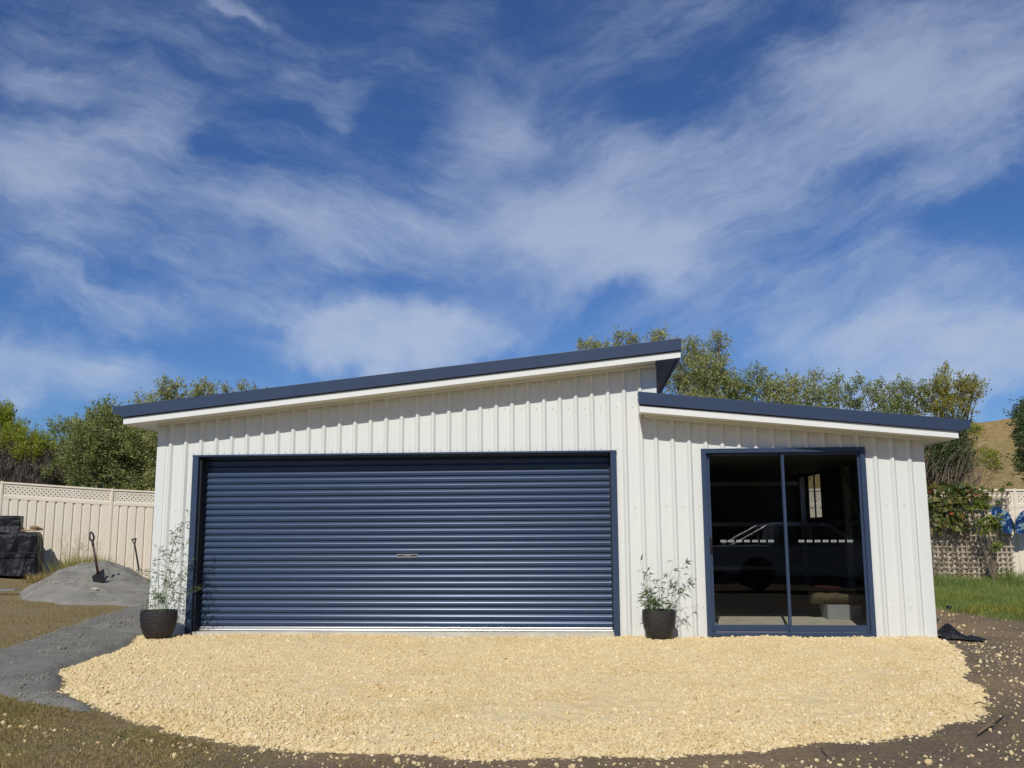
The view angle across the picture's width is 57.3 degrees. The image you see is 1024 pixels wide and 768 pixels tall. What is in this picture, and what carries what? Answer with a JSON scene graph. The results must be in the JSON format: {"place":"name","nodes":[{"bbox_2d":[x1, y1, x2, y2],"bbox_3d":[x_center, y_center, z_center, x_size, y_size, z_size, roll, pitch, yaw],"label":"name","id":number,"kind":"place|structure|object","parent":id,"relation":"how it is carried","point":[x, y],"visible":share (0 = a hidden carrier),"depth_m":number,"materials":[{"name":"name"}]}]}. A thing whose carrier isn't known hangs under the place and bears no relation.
{"place":"outdoors","nodes":[
{"label":"outdoors","id":0,"kind":"place"},
{"bbox_2d":[0,560,148,711],"bbox_3d":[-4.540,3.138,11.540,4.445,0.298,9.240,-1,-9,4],"label":"path","id":1,"kind":"structure","parent":0,"point":[35,666],"depth_m":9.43,"materials":[{"name":"grey gravel"}]},
{"bbox_2d":[0,581,466,767],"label":"dry lawn","id":2,"kind":"structure","parent":0,"point":[37,721],"depth_m":6.16,"materials":[{"name":"brown plant"}]},
{"bbox_2d":[0,547,1023,767],"bbox_3d":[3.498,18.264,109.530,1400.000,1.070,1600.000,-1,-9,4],"label":"ground","id":3,"kind":"structure","parent":0,"point":[969,740],"depth_m":5.94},
{"bbox_2d":[0,589,18,590],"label":"metal strip","id":4,"kind":"object","parent":3,"relation":"on","point":[8,589],"visible":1,"depth_m":17.61,"materials":[{"name":"metal"}]},
{"bbox_2d":[0,516,43,575],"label":"covered stack","id":5,"kind":"object","parent":3,"relation":"on","point":[21,553],"visible":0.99,"depth_m":20.77,"materials":[{"name":"black plastic"}]},
{"bbox_2d":[0,398,82,496],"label":"bush","id":6,"kind":"object","parent":3,"relation":"on","point":[20,452],"visible":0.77,"depth_m":25.00,"materials":[{"name":"green plant"}]},
{"bbox_2d":[0,481,154,578],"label":"fence","id":7,"kind":"object","parent":3,"relation":"on","point":[124,523],"visible":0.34,"depth_m":22.26,"materials":[{"name":"beige metal"}]},
{"bbox_2d":[42,551,126,576],"bbox_3d":[-9.490,4.053,20.663,1.628,0.810,2.014,-1,-9,4],"label":"yellow grass tuft","id":8,"kind":"object","parent":3,"relation":"on","point":[66,562],"visible":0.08,"depth_m":20.39,"materials":[{"name":"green plant"}]},
{"bbox_2d":[19,561,149,606],"bbox_3d":[-7.348,3.654,17.291,3.024,0.716,5.873,5,-11,-33],"label":"sand pile","id":9,"kind":"object","parent":3,"relation":"on","point":[74,594],"visible":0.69,"depth_m":16.82,"materials":[{"name":"grey sand"}]},
{"bbox_2d":[89,531,104,582],"bbox_3d":[-7.505,3.163,16.933,0.370,0.998,0.050,-1,-9,4],"label":"spade","id":10,"kind":"object","parent":9,"relation":"in","point":[98,576],"visible":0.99,"depth_m":16.89,"materials":[{"name":"black metal"}]},
{"bbox_2d":[22,566,148,583],"bbox_3d":[-8.950,4.172,20.334,3.183,0.587,2.221,-1,-9,4],"label":"brown grass tuft","id":11,"kind":"object","parent":3,"relation":"on","point":[34,579],"visible":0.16,"depth_m":20.03,"materials":[{"name":"brown plant"}]},
{"bbox_2d":[31,393,156,531],"bbox_3d":[-10.803,2.716,25.176,4.565,4.925,2.738,-1,-9,4],"label":"leafy tree","id":12,"kind":"object","parent":3,"relation":"on","point":[106,447],"visible":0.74,"depth_m":24.69,"materials":[{"name":"green plant"}]},
{"bbox_2d":[131,538,142,575],"bbox_3d":[-8.718,4.089,21.796,0.356,1.005,0.047,-1,-9,4],"label":"garden fork","id":13,"kind":"object","parent":3,"relation":"on","point":[135,539],"visible":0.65,"depth_m":21.81,"materials":[{"name":"black metal"}]},
{"bbox_2d":[0,697,277,767],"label":"green sprouts","id":14,"kind":"object","parent":3,"relation":"on","point":[85,732],"visible":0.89,"depth_m":6.24,"materials":[{"name":"green plant"}]},
{"bbox_2d":[125,372,267,507],"bbox_3d":[-8.290,2.452,24.536,3.919,5.565,2.559,-1,-9,4],"label":"leafy tree","id":15,"kind":"object","parent":3,"relation":"on","point":[167,394],"visible":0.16,"depth_m":24.62,"materials":[{"name":"green plant"}]},
{"bbox_2d":[0,610,1023,767],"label":"scattered chips","id":16,"kind":"object","parent":3,"relation":"on","point":[926,761],"visible":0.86,"depth_m":5.77,"materials":[{"name":"yellow stone"}]},
{"bbox_2d":[64,635,984,759],"bbox_3d":[-0.012,2.563,8.004,9.658,0.263,5.390,-1,-9,4],"label":"gravel pad","id":17,"kind":"object","parent":3,"relation":"on","point":[820,695],"visible":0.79,"depth_m":7.72,"materials":[{"name":"beige gravel"}]},
{"bbox_2d":[140,509,203,638],"bbox_3d":[-3.909,2.160,10.704,0.784,1.442,0.406,-1,-9,4],"label":"potted bamboo","id":18,"kind":"object","parent":17,"relation":"on","point":[158,623],"visible":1,"depth_m":10.61,"materials":[{"name":"plant"}]},
{"bbox_2d":[58,633,995,762],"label":"gravel chips","id":19,"kind":"object","parent":17,"relation":"on","point":[493,745],"visible":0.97,"depth_m":7.27,"materials":[{"name":"beige gravel"}]},
{"bbox_2d":[637,555,695,639],"bbox_3d":[1.707,2.340,10.334,0.683,0.924,0.370,-1,-9,4],"label":"potted bamboo","id":20,"kind":"object","parent":17,"relation":"on","point":[659,623],"visible":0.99,"depth_m":10.22,"materials":[{"name":"ceramic"}]},
{"bbox_2d":[111,338,971,637],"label":"shed","id":21,"kind":"structure","parent":3,"relation":"on","point":[551,494],"depth_m":11.06,"materials":[{"name":"white paint"}]},
{"bbox_2d":[184,450,619,635],"bbox_3d":[-1.296,1.840,11.112,5.077,2.214,0.387,-1,-9,4],"label":"roller door","id":22,"kind":"structure","parent":21,"relation":"in","point":[500,540],"depth_m":11.10,"materials":[{"name":"metal"}]},
{"bbox_2d":[700,447,876,636],"bbox_3d":[3.111,1.780,10.640,1.846,2.104,0.130,-1,-9,4],"label":"sliding door","id":23,"kind":"structure","parent":21,"relation":"in","point":[790,630],"depth_m":10.58,"materials":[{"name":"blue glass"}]},
{"bbox_2d":[807,472,821,518],"bbox_3d":[5.089,1.883,15.711,0.016,0.760,1.000,-1,-9,4],"label":"side window","id":24,"kind":"structure","parent":21,"relation":"in","point":[814,474],"depth_m":15.78,"materials":[{"name":"white glass"}]},
{"bbox_2d":[820,604,861,618],"bbox_3d":[4.306,2.973,12.263,0.430,0.178,0.400,-1,-9,4],"label":"carton","id":25,"kind":"object","parent":21,"relation":"on","point":[840,611],"visible":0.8,"depth_m":12.07,"materials":[{"name":"white cardboard"}]},
{"bbox_2d":[808,587,861,603],"bbox_3d":[4.240,2.782,12.299,0.620,0.221,0.320,-1,-9,4],"label":"rolled canvas","id":26,"kind":"object","parent":25,"relation":"on","point":[848,595],"visible":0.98,"depth_m":12.18,"materials":[{"name":"beige fabric"}]},
{"bbox_2d":[814,585,840,587],"bbox_3d":[4.117,2.641,12.213,0.321,0.034,0.100,-2,-9,10],"label":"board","id":27,"kind":"object","parent":26,"relation":"on","point":[827,586],"visible":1,"depth_m":12.17,"materials":[{"name":"brown wood"}]},
{"bbox_2d":[575,322,675,392],"bbox_3d":[3.004,1.818,24.947,2.886,6.892,1.893,-1,-9,4],"label":"leafy tree","id":28,"kind":"object","parent":3,"relation":"on","point":[596,344],"visible":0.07,"depth_m":25.05,"materials":[{"name":"green plant"}]},
{"bbox_2d":[663,326,742,398],"bbox_3d":[4.933,1.892,24.246,2.192,6.909,1.988,-1,-9,4],"label":"leafy tree","id":29,"kind":"object","parent":3,"relation":"on","point":[706,381],"visible":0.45,"depth_m":24.40,"materials":[{"name":"green plant"}]},
{"bbox_2d":[722,360,772,401],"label":"leafy tree","id":30,"kind":"object","parent":3,"relation":"on","point":[747,388],"visible":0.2,"depth_m":24.93,"materials":[{"name":"green plant"}]},
{"bbox_2d":[755,367,828,482],"bbox_3d":[7.284,2.389,24.193,1.834,5.888,1.836,-5,-10,28],"label":"leafy tree","id":31,"kind":"object","parent":3,"relation":"on","point":[792,386],"visible":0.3,"depth_m":24.41,"materials":[{"name":"green plant"}]},
{"bbox_2d":[804,367,866,476],"bbox_3d":[8.507,2.441,24.455,1.461,5.854,1.913,-7,-11,38],"label":"leafy tree","id":32,"kind":"object","parent":3,"relation":"on","point":[831,391],"visible":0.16,"depth_m":24.63,"materials":[{"name":"green plant"}]},
{"bbox_2d":[849,371,936,483],"bbox_3d":[9.775,2.401,23.755,2.355,5.623,1.863,-1,-9,4],"label":"leafy tree","id":33,"kind":"object","parent":3,"relation":"on","point":[897,400],"visible":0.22,"depth_m":23.95,"materials":[{"name":"green plant"}]},
{"bbox_2d":[809,488,1023,576],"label":"fence","id":34,"kind":"object","parent":3,"relation":"on","point":[1016,507],"visible":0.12,"depth_m":19.51,"materials":[{"name":"beige metal"}]},
{"bbox_2d":[990,506,1023,533],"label":"butterfly ornament","id":35,"kind":"object","parent":34,"relation":"attached to","point":[1009,525],"visible":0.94,"depth_m":19.11,"materials":[{"name":"blue ceramic"}]},
{"bbox_2d":[924,414,979,501],"bbox_3d":[10.525,2.875,22.692,1.783,4.436,1.643,-1,-9,4],"label":"bush","id":36,"kind":"object","parent":3,"relation":"on","point":[951,444],"visible":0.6,"depth_m":22.58,"materials":[{"name":"green plant"}]},
{"bbox_2d":[915,360,991,483],"bbox_3d":[11.099,2.222,23.336,1.772,5.918,1.817,6,-11,-34],"label":"leafy tree","id":37,"kind":"object","parent":3,"relation":"on","point":[951,398],"visible":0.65,"depth_m":23.35,"materials":[{"name":"green plant"}]},
{"bbox_2d":[937,623,986,640],"bbox_3d":[4.909,2.735,10.343,0.422,0.165,0.553,-1,-9,4],"label":"plastic flap","id":38,"kind":"object","parent":3,"relation":"on","point":[946,631],"visible":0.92,"depth_m":10.25,"materials":[{"name":"black plastic"}]},
{"bbox_2d":[924,429,1015,487],"bbox_3d":[10.857,1.789,22.494,2.556,1.597,1.197,-1,-9,4],"label":"brushwood","id":39,"kind":"object","parent":3,"relation":"on","point":[974,477],"visible":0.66,"depth_m":22.24,"materials":[{"name":"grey plant"}]},
{"bbox_2d":[927,481,1013,580],"bbox_3d":[9.317,3.046,19.189,2.014,2.118,0.360,-1,-9,4],"label":"vine","id":40,"kind":"object","parent":3,"relation":"on","point":[960,496],"visible":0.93,"depth_m":19.24,"materials":[{"name":"green plant"}]},
{"bbox_2d":[927,492,1016,578],"bbox_3d":[9.416,3.202,19.366,1.834,1.916,0.025,-1,-9,4],"label":"trellis","id":41,"kind":"object","parent":3,"relation":"on","point":[985,541],"visible":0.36,"depth_m":19.33,"materials":[{"name":"beige wood"}]},
{"bbox_2d":[936,608,1019,647],"bbox_3d":[7.829,3.040,11.476,5.962,0.209,13.195,-1,-9,4],"label":"dry stubble","id":42,"kind":"object","parent":3,"relation":"on","point":[978,625],"visible":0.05,"depth_m":10.60,"materials":[{"name":"brown plant"}]},
{"bbox_2d":[965,496,1005,580],"bbox_3d":[9.564,3.180,18.895,0.809,1.860,0.490,-1,-9,4],"label":"shrub","id":43,"kind":"object","parent":3,"relation":"on","point":[994,524],"visible":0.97,"depth_m":18.88,"materials":[{"name":"green plant"}]},
{"bbox_2d":[977,696,1009,734],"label":"fallen branch","id":44,"kind":"object","parent":3,"relation":"on","point":[992,721],"visible":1,"depth_m":6.33,"materials":[{"name":"brown wood"}]},
{"bbox_2d":[0,0,1023,500],"label":"sky","id":45,"kind":"structure","parent":0,"point":[272,193],"materials":[{"name":"blue"}]},
{"bbox_2d":[808,418,1023,501],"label":"hill","id":46,"kind":"structure","parent":0,"point":[996,434],"depth_m":43.92,"materials":[{"name":"brown plant"}]},
{"bbox_2d":[953,421,1006,501],"bbox_3d":[12.348,3.097,24.949,1.643,4.290,1.476,-1,-9,4],"label":"bush","id":47,"kind":"object","parent":46,"relation":"on","point":[993,454],"visible":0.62,"depth_m":24.99,"materials":[{"name":"green plant"}]},
{"bbox_2d":[1002,396,1023,479],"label":"conifer","id":48,"kind":"object","parent":46,"relation":"on","point":[1018,432],"visible":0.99,"depth_m":23.35,"materials":[{"name":"green plant"}]},
{"bbox_2d":[933,565,1023,622],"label":"green lawn","id":49,"kind":"structure","parent":0,"point":[1006,581],"depth_m":16.17,"materials":[{"name":"green plant"}]},
{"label":"flattened carton","id":50,"kind":"object","parent":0,"visible":0},
{"bbox_2d":[30,526,42,529],"bbox_3d":[-10.691,3.239,21.058,0.280,0.109,0.090,6,-11,-33],"label":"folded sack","id":51,"kind":"object","parent":50,"relation":"on","point":[36,527],"visible":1,"depth_m":21.02,"materials":[{"name":"beige fabric"}]}
]}

